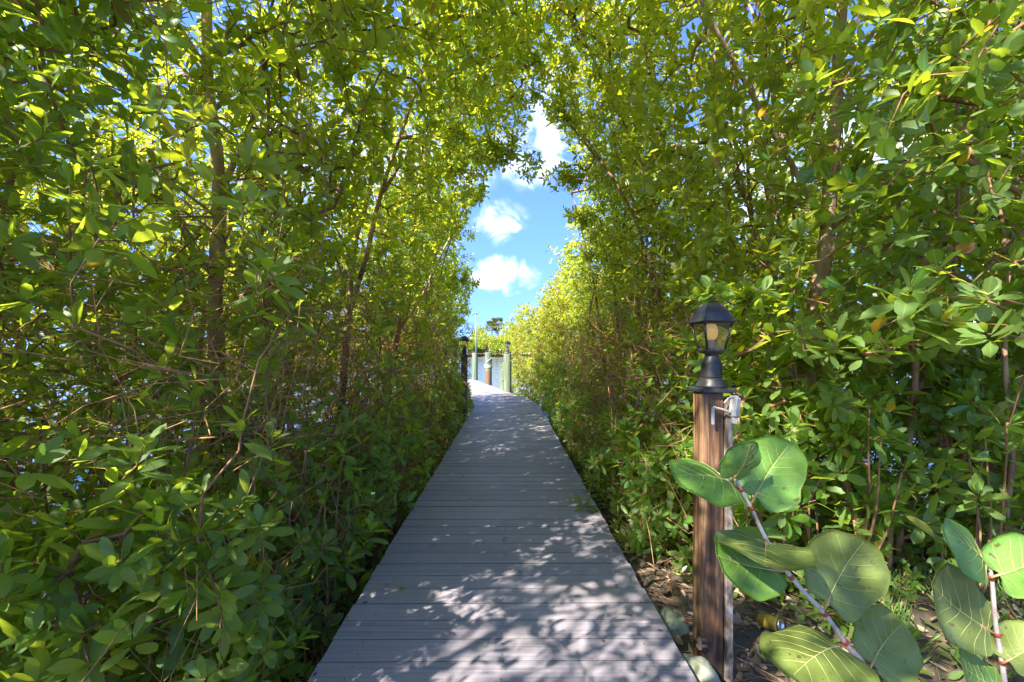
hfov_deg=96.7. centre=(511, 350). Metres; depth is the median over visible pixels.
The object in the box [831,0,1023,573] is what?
mangrove tree
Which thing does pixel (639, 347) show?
mangrove shrub
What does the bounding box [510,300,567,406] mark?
mangrove shrub
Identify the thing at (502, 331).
shore tree
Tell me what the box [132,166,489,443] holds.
mangrove tree
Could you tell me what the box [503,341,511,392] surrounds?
piling
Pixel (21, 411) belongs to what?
mangrove tree
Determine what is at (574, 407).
mangrove shrub
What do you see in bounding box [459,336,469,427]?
lamp post
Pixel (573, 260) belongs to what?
mangrove tree
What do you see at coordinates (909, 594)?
grass
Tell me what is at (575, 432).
mangrove shrub
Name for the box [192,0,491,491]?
mangrove tree
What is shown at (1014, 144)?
mangrove tree
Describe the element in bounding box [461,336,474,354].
shore tree
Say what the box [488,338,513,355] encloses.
shore tree
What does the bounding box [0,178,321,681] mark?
mangrove shrub
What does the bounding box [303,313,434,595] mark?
mangrove shrub
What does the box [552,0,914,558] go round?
mangrove tree
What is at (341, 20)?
mangrove tree
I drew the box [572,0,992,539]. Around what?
mangrove tree
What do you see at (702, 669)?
rock
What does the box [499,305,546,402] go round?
mangrove shrub
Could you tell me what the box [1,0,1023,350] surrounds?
sky
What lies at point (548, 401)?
mangrove shrub
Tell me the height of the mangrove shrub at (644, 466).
1.971 m
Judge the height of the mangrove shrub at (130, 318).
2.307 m
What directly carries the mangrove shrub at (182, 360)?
on the ground at (753, 633)
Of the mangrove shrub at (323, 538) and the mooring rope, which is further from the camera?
the mooring rope
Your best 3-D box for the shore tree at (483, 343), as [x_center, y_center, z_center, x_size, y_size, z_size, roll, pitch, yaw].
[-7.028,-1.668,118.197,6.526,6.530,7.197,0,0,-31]
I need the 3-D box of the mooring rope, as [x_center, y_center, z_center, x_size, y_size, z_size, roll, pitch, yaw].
[-0.926,0.460,17.800,0.327,0.469,0.327,0,0,0]
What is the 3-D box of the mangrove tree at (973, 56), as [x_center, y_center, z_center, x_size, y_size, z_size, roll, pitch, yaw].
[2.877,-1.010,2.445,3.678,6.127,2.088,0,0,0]
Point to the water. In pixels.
(497, 364)
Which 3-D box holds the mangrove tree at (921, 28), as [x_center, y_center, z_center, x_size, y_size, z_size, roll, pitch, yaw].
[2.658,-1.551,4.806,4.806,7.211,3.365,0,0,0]
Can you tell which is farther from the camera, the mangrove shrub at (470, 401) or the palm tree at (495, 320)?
the palm tree at (495, 320)
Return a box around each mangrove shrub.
[0,166,249,681]
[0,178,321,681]
[0,274,218,681]
[125,332,345,608]
[185,238,390,681]
[303,279,433,534]
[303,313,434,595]
[307,337,473,432]
[347,344,446,492]
[409,334,459,479]
[425,328,470,456]
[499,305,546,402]
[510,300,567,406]
[530,276,602,412]
[533,319,640,432]
[543,272,565,355]
[544,257,593,373]
[549,315,652,448]
[556,352,674,466]
[558,348,636,485]
[577,346,692,492]
[579,329,741,523]
[587,333,752,574]
[591,265,661,418]
[649,275,855,604]
[695,264,1023,579]
[890,319,1023,594]
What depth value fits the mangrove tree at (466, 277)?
8.12 m
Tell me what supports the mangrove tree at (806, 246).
on the ground at (753, 633)
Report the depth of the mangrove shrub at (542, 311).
11.12 m
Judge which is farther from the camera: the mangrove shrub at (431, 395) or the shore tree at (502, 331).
the shore tree at (502, 331)
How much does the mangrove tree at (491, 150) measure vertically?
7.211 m
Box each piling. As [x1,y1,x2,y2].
[472,313,478,379]
[485,352,491,385]
[500,369,503,389]
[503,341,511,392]
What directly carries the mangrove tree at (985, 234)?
on the ground at (753, 633)
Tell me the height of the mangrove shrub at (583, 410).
1.902 m
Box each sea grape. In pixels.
[669,435,923,681]
[931,518,1023,681]
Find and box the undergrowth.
[0,125,1023,681]
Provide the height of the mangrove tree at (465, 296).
4.534 m
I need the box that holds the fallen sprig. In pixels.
[567,494,598,511]
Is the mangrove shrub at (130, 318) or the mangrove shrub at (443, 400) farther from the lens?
the mangrove shrub at (443, 400)
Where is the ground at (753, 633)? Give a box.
[41,351,1023,681]
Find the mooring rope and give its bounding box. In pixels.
[484,357,491,367]
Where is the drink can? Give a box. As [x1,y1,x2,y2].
[756,613,783,630]
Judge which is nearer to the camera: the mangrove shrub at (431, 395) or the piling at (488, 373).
the mangrove shrub at (431, 395)
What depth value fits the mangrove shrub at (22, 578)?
1.45 m
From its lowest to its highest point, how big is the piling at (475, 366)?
4.466 m
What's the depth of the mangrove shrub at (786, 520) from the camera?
2.50 m
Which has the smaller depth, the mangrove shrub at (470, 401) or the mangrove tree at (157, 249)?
the mangrove tree at (157, 249)
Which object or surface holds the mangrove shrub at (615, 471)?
on the ground at (753, 633)
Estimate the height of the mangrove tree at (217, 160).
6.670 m
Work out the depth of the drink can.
2.26 m
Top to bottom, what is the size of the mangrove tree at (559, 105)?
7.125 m
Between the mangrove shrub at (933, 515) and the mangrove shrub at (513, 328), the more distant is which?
the mangrove shrub at (513, 328)
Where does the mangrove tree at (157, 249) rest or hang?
in the water
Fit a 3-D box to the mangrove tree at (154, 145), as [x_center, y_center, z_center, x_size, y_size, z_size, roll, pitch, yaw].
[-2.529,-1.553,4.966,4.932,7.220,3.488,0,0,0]
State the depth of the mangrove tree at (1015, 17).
5.56 m
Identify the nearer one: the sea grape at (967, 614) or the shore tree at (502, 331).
the sea grape at (967, 614)
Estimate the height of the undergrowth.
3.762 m
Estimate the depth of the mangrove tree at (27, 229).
5.27 m
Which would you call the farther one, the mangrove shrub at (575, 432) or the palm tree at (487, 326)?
the palm tree at (487, 326)
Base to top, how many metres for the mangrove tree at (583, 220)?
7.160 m
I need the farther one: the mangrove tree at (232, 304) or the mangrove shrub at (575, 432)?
the mangrove tree at (232, 304)
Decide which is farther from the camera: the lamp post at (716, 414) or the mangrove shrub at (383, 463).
the mangrove shrub at (383, 463)
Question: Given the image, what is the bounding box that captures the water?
[1,358,1023,648]
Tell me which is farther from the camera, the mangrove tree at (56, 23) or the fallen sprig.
the fallen sprig
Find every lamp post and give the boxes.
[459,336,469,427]
[685,301,740,681]
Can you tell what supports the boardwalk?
on the ground at (753, 633)
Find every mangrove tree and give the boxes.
[0,0,211,386]
[0,0,399,544]
[0,2,190,652]
[0,87,58,410]
[0,105,236,471]
[1,0,420,518]
[91,0,521,681]
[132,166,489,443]
[138,217,325,421]
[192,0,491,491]
[239,178,481,442]
[274,241,476,433]
[289,0,564,510]
[516,0,818,499]
[545,205,750,400]
[546,0,884,417]
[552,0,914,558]
[552,30,773,437]
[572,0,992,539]
[596,0,1021,505]
[678,213,817,421]
[737,127,993,455]
[750,0,1023,584]
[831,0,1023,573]
[846,0,1023,475]
[887,140,1023,438]
[999,49,1019,276]
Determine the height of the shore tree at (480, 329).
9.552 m
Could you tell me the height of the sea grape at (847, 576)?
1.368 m
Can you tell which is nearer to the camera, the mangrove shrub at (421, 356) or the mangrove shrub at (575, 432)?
the mangrove shrub at (421, 356)
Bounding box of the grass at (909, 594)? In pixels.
[733,556,1023,681]
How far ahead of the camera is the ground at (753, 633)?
2.39 m
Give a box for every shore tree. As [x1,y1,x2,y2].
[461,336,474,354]
[466,337,485,353]
[472,322,501,352]
[473,332,499,351]
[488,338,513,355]
[498,321,519,351]
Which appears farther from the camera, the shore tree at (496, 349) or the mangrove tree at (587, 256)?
the shore tree at (496, 349)
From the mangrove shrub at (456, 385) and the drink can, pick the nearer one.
the drink can
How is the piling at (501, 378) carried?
in the water
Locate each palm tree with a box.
[482,321,498,334]
[488,317,504,336]
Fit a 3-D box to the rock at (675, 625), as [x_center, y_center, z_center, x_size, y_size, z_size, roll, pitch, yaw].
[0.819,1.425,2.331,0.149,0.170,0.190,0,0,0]
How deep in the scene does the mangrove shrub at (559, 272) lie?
12.82 m
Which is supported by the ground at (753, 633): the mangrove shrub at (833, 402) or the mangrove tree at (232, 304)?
the mangrove shrub at (833, 402)
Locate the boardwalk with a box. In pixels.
[307,379,697,681]
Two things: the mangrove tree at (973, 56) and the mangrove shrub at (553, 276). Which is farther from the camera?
the mangrove shrub at (553, 276)
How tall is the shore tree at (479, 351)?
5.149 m
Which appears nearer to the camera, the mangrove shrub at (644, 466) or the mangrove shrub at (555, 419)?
the mangrove shrub at (644, 466)
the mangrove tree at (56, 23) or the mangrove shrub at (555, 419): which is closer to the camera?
the mangrove tree at (56, 23)
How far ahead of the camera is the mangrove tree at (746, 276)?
9.30 m

